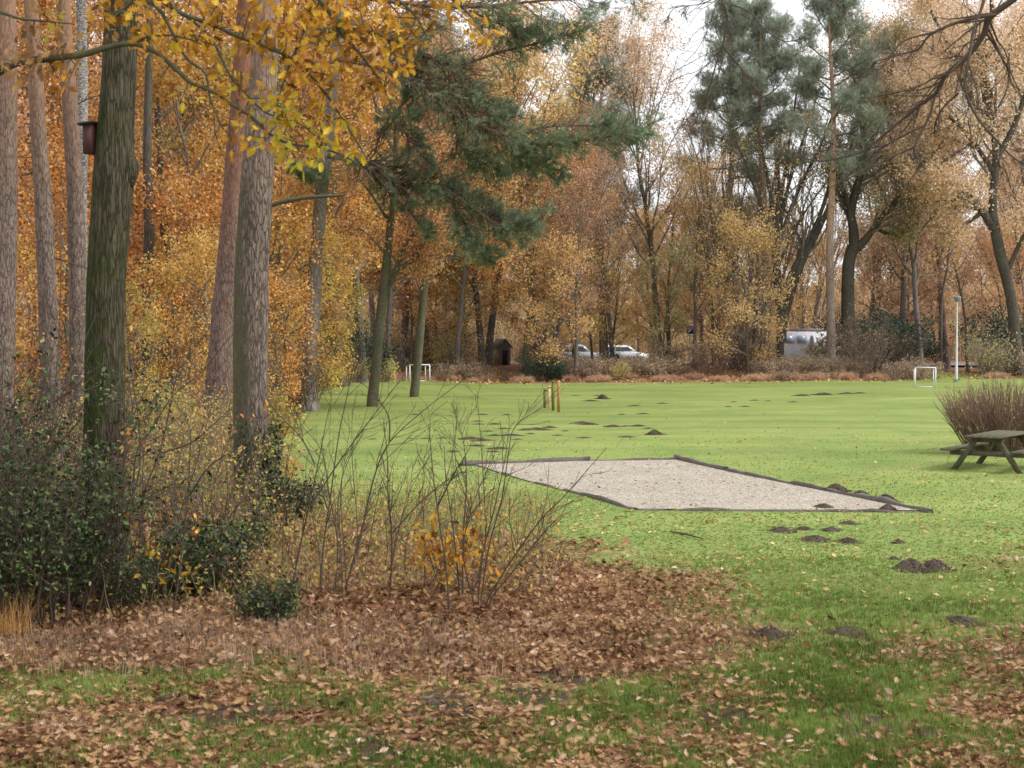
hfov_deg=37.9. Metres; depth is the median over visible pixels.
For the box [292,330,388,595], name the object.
bare sapling
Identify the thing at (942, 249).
autumn tree
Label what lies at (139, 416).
bare sapling
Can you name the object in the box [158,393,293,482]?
undergrowth shrub
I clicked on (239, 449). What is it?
bare sapling
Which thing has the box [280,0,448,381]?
autumn tree
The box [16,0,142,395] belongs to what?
autumn tree
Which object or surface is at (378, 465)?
bare sapling
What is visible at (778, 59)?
pine tree
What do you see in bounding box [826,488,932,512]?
edging board
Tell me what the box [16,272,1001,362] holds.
distant thicket
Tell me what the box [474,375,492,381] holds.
shrub
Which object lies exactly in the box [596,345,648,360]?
parked car
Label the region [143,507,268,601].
holly bush
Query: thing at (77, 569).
holly bush
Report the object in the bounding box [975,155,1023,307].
autumn tree
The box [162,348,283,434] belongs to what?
undergrowth shrub
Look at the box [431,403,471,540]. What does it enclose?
bare sapling
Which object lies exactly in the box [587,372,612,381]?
shrub
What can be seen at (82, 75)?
birch tree
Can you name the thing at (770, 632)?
molehill
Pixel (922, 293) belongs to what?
understory tree
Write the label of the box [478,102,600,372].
autumn tree
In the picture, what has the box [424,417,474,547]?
bare sapling
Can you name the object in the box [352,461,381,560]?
bare sapling
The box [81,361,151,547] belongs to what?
bare sapling
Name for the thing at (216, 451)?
undergrowth shrub
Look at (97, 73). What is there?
autumn tree
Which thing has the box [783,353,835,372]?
shrub
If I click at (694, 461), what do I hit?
edging board
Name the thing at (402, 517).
bare sapling
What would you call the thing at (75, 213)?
pine tree
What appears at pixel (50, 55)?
oak tree
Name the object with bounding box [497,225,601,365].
autumn tree
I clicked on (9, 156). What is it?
pine tree
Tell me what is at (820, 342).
yellow shrub
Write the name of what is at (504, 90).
autumn tree
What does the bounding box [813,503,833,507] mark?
molehill
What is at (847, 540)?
molehill
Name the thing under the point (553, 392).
wooden posts
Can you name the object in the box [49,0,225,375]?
autumn tree
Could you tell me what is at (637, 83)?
autumn tree
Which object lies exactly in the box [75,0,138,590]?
oak tree
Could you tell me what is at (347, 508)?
bare sapling
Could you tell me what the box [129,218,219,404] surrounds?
understory tree
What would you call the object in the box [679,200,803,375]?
autumn tree
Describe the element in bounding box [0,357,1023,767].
ground
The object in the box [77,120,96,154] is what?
nest box
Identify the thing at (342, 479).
bare sapling
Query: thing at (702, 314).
understory tree
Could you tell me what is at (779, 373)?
shrub
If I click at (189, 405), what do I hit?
undergrowth shrub
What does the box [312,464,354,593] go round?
bare sapling
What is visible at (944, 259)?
autumn tree
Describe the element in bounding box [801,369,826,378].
shrub
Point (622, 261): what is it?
understory tree
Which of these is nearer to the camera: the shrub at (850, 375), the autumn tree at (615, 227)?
the shrub at (850, 375)
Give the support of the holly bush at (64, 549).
on the ground at (826, 421)
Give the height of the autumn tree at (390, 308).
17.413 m
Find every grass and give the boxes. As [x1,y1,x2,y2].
[0,594,1022,684]
[11,429,1023,606]
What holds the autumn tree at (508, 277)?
on the ground at (826, 421)
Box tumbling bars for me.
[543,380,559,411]
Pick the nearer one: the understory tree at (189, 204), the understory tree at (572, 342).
the understory tree at (189, 204)
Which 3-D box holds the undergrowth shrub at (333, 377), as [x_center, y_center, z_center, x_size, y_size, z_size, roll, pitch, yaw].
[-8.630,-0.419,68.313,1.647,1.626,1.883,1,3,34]
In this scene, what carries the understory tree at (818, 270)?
on the ground at (826, 421)
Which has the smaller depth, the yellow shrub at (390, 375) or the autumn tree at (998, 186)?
the yellow shrub at (390, 375)
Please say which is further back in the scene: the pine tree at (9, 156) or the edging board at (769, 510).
the pine tree at (9, 156)
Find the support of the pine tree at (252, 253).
on the ground at (826, 421)
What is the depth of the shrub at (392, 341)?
92.83 m
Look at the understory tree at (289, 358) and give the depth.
45.10 m
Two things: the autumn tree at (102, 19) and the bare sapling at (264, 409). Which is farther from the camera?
the autumn tree at (102, 19)
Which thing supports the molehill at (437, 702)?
on the ground at (826, 421)
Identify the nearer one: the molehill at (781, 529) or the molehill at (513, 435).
the molehill at (781, 529)
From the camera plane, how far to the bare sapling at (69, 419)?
19.47 m
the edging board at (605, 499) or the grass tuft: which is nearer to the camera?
the grass tuft
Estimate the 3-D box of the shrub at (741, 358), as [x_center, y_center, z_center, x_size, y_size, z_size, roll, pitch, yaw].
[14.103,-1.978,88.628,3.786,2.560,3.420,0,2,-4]
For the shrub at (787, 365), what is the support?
on the ground at (826, 421)
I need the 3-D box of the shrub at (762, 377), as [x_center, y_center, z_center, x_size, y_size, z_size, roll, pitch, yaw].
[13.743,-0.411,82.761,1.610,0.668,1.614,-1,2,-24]
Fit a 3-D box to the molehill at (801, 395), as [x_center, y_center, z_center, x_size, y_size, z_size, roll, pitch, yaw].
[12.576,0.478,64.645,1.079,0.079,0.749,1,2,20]
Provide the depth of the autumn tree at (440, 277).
93.04 m
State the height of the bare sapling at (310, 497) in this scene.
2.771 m
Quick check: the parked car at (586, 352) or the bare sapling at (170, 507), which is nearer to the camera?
the bare sapling at (170, 507)
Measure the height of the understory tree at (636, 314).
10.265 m
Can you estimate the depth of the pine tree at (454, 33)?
99.03 m
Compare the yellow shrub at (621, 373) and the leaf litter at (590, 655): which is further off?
the yellow shrub at (621, 373)
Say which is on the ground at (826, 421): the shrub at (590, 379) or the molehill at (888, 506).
the shrub at (590, 379)
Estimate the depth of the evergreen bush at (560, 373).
83.71 m
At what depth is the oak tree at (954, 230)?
85.24 m
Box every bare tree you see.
[526,143,635,376]
[657,0,1023,200]
[741,99,848,362]
[917,146,989,371]
[921,180,988,371]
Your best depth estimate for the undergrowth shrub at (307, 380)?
51.94 m
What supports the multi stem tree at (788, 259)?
on the ground at (826, 421)
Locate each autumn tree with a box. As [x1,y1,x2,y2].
[16,0,103,385]
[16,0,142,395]
[16,9,62,180]
[16,49,59,296]
[24,38,155,267]
[28,73,140,290]
[40,0,284,392]
[41,0,236,392]
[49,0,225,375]
[127,113,186,362]
[132,0,306,360]
[134,0,297,217]
[137,114,224,374]
[142,38,301,313]
[159,0,423,390]
[206,0,410,386]
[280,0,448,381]
[280,15,438,376]
[281,2,452,373]
[281,98,369,340]
[312,63,401,340]
[332,91,460,371]
[338,0,478,368]
[360,59,475,369]
[364,91,447,307]
[397,15,542,371]
[414,103,531,372]
[425,0,610,367]
[433,203,485,336]
[452,2,608,369]
[467,256,508,298]
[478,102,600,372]
[490,204,523,332]
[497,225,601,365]
[504,168,570,337]
[508,121,606,343]
[520,128,625,361]
[522,0,727,359]
[534,100,668,356]
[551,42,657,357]
[573,229,643,355]
[578,181,637,315]
[609,205,664,351]
[625,231,704,360]
[627,192,700,350]
[639,220,704,346]
[641,131,751,369]
[655,147,742,361]
[675,180,756,367]
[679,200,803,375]
[733,223,769,317]
[739,238,812,335]
[782,225,824,328]
[802,12,988,368]
[803,1,1023,370]
[815,11,952,322]
[820,0,994,328]
[838,272,875,318]
[840,233,896,314]
[854,160,899,319]
[884,127,981,326]
[897,0,1023,253]
[902,105,979,369]
[909,164,981,308]
[939,108,1023,323]
[959,56,1023,341]
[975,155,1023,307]
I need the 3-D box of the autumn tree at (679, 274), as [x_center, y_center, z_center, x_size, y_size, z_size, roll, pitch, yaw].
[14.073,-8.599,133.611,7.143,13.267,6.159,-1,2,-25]
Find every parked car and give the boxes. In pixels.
[560,344,598,361]
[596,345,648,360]
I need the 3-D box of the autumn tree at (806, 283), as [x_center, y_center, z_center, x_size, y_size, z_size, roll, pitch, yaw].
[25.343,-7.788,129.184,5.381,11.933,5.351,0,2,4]
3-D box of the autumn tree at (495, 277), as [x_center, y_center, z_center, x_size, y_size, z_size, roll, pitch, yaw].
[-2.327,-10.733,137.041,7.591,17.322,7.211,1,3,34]
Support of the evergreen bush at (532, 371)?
on the ground at (826, 421)
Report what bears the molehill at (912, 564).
on the ground at (826, 421)
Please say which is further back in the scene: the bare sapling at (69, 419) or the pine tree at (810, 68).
the pine tree at (810, 68)
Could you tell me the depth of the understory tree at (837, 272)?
130.55 m
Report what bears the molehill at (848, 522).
on the ground at (826, 421)
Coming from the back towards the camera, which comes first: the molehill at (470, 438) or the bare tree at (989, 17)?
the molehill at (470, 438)
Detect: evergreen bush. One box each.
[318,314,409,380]
[508,349,567,381]
[534,360,571,380]
[596,350,620,362]
[656,346,682,362]
[809,306,932,370]
[836,299,937,368]
[836,339,887,368]
[891,320,948,366]
[942,299,1023,373]
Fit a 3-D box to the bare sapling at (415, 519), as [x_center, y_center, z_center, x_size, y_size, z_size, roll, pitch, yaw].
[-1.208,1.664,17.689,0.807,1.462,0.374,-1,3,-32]
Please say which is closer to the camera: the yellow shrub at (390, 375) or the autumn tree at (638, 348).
the yellow shrub at (390, 375)
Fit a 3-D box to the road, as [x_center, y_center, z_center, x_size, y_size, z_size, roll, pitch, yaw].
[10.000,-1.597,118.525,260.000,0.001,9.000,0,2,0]
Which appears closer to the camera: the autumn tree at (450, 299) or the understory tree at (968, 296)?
the understory tree at (968, 296)
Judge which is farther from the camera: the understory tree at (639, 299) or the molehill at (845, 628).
the understory tree at (639, 299)
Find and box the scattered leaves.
[21,366,1023,604]
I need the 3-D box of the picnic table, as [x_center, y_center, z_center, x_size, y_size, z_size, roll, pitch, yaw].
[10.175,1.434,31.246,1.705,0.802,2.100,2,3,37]
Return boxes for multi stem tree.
[656,95,848,368]
[666,76,825,366]
[700,43,878,359]
[756,149,868,331]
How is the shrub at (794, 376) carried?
on the ground at (826, 421)
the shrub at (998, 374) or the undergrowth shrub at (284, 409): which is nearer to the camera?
the undergrowth shrub at (284, 409)
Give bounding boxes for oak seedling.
[136,540,210,609]
[282,452,303,480]
[409,496,484,591]
[412,512,500,596]
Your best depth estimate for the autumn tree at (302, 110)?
65.97 m
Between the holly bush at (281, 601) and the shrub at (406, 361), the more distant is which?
the shrub at (406, 361)
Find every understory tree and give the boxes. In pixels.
[14,234,68,436]
[15,115,166,414]
[15,122,175,397]
[61,137,223,393]
[125,273,178,435]
[127,149,318,403]
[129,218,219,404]
[179,144,362,394]
[268,268,329,427]
[269,185,354,397]
[269,198,373,385]
[317,268,372,376]
[362,213,461,369]
[393,213,492,368]
[429,242,519,359]
[480,208,580,355]
[538,209,598,360]
[562,221,617,358]
[592,225,649,343]
[613,206,673,358]
[616,222,708,364]
[670,204,784,353]
[684,189,758,363]
[701,193,811,356]
[768,231,841,351]
[806,233,863,327]
[820,203,939,364]
[856,208,971,362]
[856,215,926,363]
[913,235,967,366]
[918,237,1000,360]
[927,215,1023,350]
[952,219,1023,370]
[966,209,1023,343]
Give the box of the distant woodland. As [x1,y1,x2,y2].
[16,246,1023,347]
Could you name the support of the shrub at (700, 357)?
on the ground at (826, 421)
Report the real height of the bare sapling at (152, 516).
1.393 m
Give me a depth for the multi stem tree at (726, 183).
90.58 m
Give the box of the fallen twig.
[670,531,703,538]
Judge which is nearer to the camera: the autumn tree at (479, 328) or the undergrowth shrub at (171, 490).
the undergrowth shrub at (171, 490)
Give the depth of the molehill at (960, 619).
15.16 m
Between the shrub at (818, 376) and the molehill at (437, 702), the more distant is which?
the shrub at (818, 376)
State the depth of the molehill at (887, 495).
25.58 m
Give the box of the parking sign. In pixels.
[686,326,692,360]
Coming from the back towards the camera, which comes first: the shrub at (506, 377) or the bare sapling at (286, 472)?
the shrub at (506, 377)
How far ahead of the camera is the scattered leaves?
24.96 m
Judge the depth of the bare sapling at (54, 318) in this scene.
15.28 m
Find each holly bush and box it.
[0,328,233,612]
[0,432,101,623]
[0,438,173,629]
[35,509,132,596]
[70,534,170,613]
[117,538,205,602]
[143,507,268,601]
[154,511,223,554]
[209,504,281,557]
[219,565,311,626]
[252,469,333,522]
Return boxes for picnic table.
[940,430,1023,473]
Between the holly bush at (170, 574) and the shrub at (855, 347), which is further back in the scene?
the shrub at (855, 347)
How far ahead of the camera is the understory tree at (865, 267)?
97.84 m
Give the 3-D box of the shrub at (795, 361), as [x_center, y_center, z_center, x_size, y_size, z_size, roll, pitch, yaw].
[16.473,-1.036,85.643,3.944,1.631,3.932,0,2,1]
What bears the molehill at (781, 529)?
on the ground at (826, 421)
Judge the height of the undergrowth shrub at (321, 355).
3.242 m
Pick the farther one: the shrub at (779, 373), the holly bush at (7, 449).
the shrub at (779, 373)
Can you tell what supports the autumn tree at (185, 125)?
on the ground at (826, 421)
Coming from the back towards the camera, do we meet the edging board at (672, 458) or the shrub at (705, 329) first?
the shrub at (705, 329)
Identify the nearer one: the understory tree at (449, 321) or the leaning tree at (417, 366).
the leaning tree at (417, 366)
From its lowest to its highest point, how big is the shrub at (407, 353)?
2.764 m
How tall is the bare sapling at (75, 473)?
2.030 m
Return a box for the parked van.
[776,329,840,360]
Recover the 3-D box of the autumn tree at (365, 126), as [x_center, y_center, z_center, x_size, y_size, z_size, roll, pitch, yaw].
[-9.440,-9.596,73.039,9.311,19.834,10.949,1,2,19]
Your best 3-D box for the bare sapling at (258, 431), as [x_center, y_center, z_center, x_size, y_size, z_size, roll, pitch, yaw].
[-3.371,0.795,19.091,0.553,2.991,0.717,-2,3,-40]
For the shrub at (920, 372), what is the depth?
82.31 m
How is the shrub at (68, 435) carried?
on the ground at (826, 421)
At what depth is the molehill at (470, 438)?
38.73 m
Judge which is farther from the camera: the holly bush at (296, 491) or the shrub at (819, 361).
the shrub at (819, 361)
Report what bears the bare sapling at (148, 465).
on the ground at (826, 421)
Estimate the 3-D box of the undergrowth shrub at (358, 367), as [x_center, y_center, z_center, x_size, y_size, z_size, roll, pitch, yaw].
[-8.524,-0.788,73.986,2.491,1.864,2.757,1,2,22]
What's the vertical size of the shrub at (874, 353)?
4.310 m
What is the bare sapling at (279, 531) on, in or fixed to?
on the ground at (826, 421)
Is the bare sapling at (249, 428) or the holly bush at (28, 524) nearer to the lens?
the holly bush at (28, 524)
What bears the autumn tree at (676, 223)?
on the ground at (826, 421)
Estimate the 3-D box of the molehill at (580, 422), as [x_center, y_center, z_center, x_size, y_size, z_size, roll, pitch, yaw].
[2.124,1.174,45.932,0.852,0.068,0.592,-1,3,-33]
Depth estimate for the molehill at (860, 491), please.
26.30 m
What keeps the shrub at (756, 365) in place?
on the ground at (826, 421)
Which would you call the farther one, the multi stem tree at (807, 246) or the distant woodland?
the distant woodland
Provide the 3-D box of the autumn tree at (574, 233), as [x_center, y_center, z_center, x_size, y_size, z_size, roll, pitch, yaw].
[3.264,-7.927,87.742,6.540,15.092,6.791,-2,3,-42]
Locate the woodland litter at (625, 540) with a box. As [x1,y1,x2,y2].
[0,376,1023,550]
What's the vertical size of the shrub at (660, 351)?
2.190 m
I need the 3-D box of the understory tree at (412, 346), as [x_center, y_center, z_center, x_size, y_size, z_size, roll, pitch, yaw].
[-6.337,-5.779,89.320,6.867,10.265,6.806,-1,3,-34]
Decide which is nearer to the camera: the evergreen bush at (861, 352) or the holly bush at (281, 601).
the holly bush at (281, 601)
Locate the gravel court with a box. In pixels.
[478,460,916,509]
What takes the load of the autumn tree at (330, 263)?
on the ground at (826, 421)
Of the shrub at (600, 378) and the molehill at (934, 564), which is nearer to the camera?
the molehill at (934, 564)
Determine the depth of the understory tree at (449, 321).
91.62 m
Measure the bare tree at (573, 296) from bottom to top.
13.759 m
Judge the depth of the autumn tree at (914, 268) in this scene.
89.89 m
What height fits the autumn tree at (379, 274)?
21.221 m
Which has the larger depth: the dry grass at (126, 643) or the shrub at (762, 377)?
the shrub at (762, 377)
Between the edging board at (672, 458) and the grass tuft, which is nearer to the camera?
the grass tuft
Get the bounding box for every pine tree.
[0,0,41,459]
[18,0,86,463]
[54,0,136,459]
[198,0,253,445]
[232,0,344,513]
[283,0,669,410]
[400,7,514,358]
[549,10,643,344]
[668,0,788,366]
[714,0,807,359]
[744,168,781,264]
[765,0,896,359]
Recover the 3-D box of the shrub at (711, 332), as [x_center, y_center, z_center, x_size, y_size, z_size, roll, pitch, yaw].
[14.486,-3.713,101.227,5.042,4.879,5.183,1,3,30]
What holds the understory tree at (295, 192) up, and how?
on the ground at (826, 421)
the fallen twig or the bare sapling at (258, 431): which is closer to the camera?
the bare sapling at (258, 431)
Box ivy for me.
[223,419,288,516]
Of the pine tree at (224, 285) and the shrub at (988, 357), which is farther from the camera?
the shrub at (988, 357)
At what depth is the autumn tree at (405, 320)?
90.01 m
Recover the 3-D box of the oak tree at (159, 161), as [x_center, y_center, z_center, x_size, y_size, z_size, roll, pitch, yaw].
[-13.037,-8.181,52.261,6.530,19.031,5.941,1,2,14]
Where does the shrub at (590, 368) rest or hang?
on the ground at (826, 421)
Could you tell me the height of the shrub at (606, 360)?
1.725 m
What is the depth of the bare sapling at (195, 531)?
15.58 m
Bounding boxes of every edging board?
[462,456,589,465]
[474,464,561,489]
[563,488,637,509]
[591,457,676,460]
[636,507,921,512]
[674,454,728,470]
[726,468,825,490]
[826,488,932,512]
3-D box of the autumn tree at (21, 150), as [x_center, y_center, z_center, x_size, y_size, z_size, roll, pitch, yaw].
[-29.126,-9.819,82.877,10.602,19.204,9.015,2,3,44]
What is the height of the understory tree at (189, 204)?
8.982 m
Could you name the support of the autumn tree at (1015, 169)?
on the ground at (826, 421)
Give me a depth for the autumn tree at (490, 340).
93.62 m
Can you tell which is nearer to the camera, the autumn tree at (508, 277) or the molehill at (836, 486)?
the molehill at (836, 486)
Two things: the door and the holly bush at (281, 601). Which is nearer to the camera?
the holly bush at (281, 601)
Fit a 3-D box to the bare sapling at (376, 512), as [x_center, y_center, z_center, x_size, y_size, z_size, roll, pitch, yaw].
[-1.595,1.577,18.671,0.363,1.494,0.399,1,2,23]
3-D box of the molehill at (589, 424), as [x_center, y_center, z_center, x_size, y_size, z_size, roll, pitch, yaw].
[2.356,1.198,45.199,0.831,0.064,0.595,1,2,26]
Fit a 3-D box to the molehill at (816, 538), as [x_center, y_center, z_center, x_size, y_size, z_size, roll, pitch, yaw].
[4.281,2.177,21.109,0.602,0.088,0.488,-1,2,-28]
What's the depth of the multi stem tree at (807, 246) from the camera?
87.59 m
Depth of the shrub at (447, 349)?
89.88 m
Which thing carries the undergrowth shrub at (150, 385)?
on the ground at (826, 421)
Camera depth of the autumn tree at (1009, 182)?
95.41 m
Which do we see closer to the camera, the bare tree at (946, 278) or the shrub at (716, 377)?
the shrub at (716, 377)
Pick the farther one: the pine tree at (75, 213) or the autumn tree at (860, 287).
the autumn tree at (860, 287)
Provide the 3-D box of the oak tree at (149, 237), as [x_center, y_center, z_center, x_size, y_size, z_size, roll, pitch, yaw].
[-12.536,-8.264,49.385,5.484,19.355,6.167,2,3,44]
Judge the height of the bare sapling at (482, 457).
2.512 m
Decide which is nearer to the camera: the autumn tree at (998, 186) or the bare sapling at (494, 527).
the bare sapling at (494, 527)
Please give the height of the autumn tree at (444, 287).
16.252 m
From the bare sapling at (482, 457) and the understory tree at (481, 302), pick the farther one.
the understory tree at (481, 302)
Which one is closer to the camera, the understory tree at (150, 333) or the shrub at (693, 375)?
the understory tree at (150, 333)
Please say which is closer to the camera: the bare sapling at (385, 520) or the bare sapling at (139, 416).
the bare sapling at (139, 416)
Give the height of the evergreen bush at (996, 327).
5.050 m
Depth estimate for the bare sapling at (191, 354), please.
18.43 m
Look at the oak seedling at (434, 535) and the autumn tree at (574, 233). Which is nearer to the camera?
the oak seedling at (434, 535)
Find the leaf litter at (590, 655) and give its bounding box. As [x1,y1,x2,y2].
[0,523,1023,767]
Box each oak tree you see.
[0,0,504,180]
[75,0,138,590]
[140,0,154,414]
[153,29,175,392]
[797,0,983,360]
[874,0,1023,375]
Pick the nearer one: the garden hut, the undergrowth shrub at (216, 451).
the undergrowth shrub at (216, 451)
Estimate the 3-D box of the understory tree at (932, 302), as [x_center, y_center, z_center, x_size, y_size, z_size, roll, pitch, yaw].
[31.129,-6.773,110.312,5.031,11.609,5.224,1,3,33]
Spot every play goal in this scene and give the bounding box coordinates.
[406,364,429,381]
[913,367,935,387]
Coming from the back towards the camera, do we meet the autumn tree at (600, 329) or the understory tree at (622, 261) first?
the understory tree at (622, 261)
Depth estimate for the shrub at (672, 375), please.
82.97 m
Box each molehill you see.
[155,693,183,703]
[411,697,452,708]
[458,436,483,439]
[503,434,525,435]
[570,421,591,423]
[577,423,599,424]
[594,394,610,398]
[644,429,664,434]
[749,625,794,641]
[766,526,797,533]
[790,394,811,395]
[792,526,814,530]
[797,535,833,542]
[810,392,832,394]
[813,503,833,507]
[819,526,843,531]
[820,483,852,492]
[826,626,870,636]
[834,537,862,543]
[838,520,860,524]
[854,490,868,494]
[878,503,900,512]
[879,494,903,502]
[891,557,936,573]
[892,539,906,543]
[923,558,957,572]
[938,615,981,626]
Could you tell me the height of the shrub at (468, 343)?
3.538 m
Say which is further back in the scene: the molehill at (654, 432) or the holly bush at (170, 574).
the molehill at (654, 432)
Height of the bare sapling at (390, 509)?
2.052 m
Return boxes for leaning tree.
[325,41,459,406]
[369,148,517,396]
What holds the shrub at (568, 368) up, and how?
on the ground at (826, 421)
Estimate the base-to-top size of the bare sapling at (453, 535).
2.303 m
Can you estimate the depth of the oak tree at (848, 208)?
88.43 m
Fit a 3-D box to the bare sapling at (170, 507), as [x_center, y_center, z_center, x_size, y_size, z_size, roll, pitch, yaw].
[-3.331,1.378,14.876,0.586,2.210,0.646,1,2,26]
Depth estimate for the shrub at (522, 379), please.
82.29 m
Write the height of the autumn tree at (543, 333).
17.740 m
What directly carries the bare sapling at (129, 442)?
on the ground at (826, 421)
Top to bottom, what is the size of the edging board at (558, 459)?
0.201 m
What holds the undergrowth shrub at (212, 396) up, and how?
on the ground at (826, 421)
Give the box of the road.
[20,363,975,364]
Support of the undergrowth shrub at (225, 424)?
on the ground at (826, 421)
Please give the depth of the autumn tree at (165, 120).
63.73 m
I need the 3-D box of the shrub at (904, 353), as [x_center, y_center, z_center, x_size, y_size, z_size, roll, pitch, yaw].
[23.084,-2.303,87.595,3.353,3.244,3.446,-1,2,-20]
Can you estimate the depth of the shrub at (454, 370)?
83.77 m
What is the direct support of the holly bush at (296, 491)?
on the ground at (826, 421)
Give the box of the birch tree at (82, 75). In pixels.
[76,0,87,262]
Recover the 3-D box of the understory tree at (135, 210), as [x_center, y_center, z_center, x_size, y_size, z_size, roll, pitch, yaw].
[-13.232,-3.960,55.318,6.806,10.265,6.867,2,3,35]
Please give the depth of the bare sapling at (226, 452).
19.42 m
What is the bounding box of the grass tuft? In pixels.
[0,589,57,639]
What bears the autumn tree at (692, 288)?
on the ground at (826, 421)
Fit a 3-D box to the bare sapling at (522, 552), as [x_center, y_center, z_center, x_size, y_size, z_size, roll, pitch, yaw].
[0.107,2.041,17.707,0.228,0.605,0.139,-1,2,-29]
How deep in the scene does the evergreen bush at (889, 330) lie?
88.12 m
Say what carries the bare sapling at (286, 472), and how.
on the ground at (826, 421)
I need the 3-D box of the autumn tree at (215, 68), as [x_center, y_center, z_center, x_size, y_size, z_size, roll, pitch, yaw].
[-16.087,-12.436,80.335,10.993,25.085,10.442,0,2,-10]
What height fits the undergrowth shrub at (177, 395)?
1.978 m
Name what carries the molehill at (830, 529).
on the ground at (826, 421)
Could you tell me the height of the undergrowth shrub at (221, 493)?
1.977 m
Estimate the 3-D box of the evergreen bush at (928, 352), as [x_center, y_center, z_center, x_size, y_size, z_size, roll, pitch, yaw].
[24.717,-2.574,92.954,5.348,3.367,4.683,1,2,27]
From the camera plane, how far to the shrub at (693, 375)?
83.82 m
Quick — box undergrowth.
[0,434,577,624]
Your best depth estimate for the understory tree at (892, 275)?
102.19 m
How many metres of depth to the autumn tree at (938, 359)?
101.85 m
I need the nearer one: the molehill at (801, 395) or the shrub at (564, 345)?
the molehill at (801, 395)
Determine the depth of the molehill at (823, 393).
64.94 m
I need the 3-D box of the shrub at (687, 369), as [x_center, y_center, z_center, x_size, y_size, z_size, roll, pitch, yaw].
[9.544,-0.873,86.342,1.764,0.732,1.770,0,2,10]
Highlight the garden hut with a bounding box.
[493,339,512,364]
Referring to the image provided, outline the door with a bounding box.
[503,350,507,364]
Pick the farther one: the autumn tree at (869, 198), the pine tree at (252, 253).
the autumn tree at (869, 198)
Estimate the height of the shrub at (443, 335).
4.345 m
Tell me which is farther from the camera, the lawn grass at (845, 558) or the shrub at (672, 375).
the shrub at (672, 375)
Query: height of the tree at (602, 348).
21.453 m
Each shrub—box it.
[0,381,143,527]
[7,390,82,470]
[13,304,85,450]
[47,393,221,510]
[61,368,154,420]
[61,387,195,472]
[124,400,233,510]
[125,363,184,429]
[125,379,212,456]
[125,385,227,493]
[125,428,252,526]
[127,383,232,480]
[127,404,314,529]
[128,385,297,499]
[139,374,233,461]
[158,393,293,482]
[160,374,232,451]
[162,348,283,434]
[268,324,338,416]
[268,384,312,443]
[269,334,347,410]
[270,324,352,396]
[317,357,345,390]
[327,349,367,385]
[366,326,413,361]
[368,355,399,381]
[391,329,432,361]
[391,354,436,369]
[394,313,445,339]
[409,315,473,369]
[423,319,492,369]
[430,349,477,369]
[431,355,496,381]
[444,374,462,380]
[450,323,486,367]
[466,377,478,381]
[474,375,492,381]
[500,370,523,380]
[503,331,570,366]
[508,374,534,382]
[542,357,590,378]
[543,320,587,360]
[548,351,610,376]
[561,357,617,378]
[561,374,581,381]
[566,350,638,377]
[581,376,596,382]
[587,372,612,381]
[609,358,631,379]
[616,351,670,374]
[618,350,686,378]
[625,373,638,378]
[646,336,690,372]
[650,374,672,381]
[656,373,677,380]
[666,364,691,373]
[678,328,744,374]
[682,297,760,363]
[682,371,705,379]
[689,304,732,355]
[708,374,726,380]
[725,331,783,370]
[741,355,800,375]
[745,372,773,380]
[750,353,806,376]
[766,352,817,375]
[768,368,799,380]
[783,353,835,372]
[784,371,805,380]
[788,352,849,377]
[798,331,840,359]
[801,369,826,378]
[802,371,830,380]
[804,355,858,377]
[818,354,872,377]
[822,307,901,378]
[826,303,912,377]
[831,370,859,379]
[863,373,884,379]
[868,372,889,380]
[875,321,932,371]
[876,354,951,380]
[927,341,955,366]
[931,367,1023,451]
[953,321,1023,375]
[962,337,1015,375]
[985,369,1011,378]
[1010,340,1023,372]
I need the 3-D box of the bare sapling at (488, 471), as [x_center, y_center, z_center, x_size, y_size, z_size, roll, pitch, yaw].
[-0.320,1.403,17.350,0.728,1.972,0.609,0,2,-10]
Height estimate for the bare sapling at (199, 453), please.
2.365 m
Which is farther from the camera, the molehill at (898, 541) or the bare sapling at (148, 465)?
the molehill at (898, 541)
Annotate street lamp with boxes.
[953,296,960,381]
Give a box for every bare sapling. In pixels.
[0,163,110,611]
[53,424,95,575]
[60,348,82,512]
[65,406,163,614]
[72,411,144,576]
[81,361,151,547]
[91,438,145,617]
[109,450,139,580]
[110,433,144,560]
[125,279,274,541]
[125,375,178,555]
[134,475,176,550]
[147,412,199,619]
[160,387,226,531]
[163,511,205,611]
[165,389,266,618]
[195,364,254,532]
[201,332,269,529]
[209,395,276,592]
[225,330,276,560]
[243,460,300,593]
[257,353,407,591]
[264,393,318,566]
[284,476,332,591]
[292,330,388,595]
[301,456,345,551]
[312,424,377,547]
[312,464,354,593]
[320,408,362,570]
[329,466,366,596]
[333,391,385,576]
[345,364,484,585]
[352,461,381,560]
[354,478,390,564]
[365,452,392,564]
[368,415,473,593]
[370,460,414,584]
[384,461,442,575]
[385,453,430,567]
[387,447,439,580]
[416,436,453,584]
[417,402,474,613]
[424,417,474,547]
[426,394,477,595]
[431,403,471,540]
[441,518,502,562]
[450,381,613,608]
[458,420,513,561]
[459,487,479,545]
[464,371,500,556]
[469,450,490,547]
[497,474,525,557]
[512,544,562,597]
[516,533,527,571]
[532,504,544,541]
[537,495,569,592]
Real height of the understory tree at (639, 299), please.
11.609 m
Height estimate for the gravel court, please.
0.073 m
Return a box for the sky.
[16,0,1023,323]
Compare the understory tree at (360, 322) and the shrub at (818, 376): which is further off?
the shrub at (818, 376)
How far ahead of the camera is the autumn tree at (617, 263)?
131.18 m
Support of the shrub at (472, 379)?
on the ground at (826, 421)
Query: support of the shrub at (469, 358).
on the ground at (826, 421)

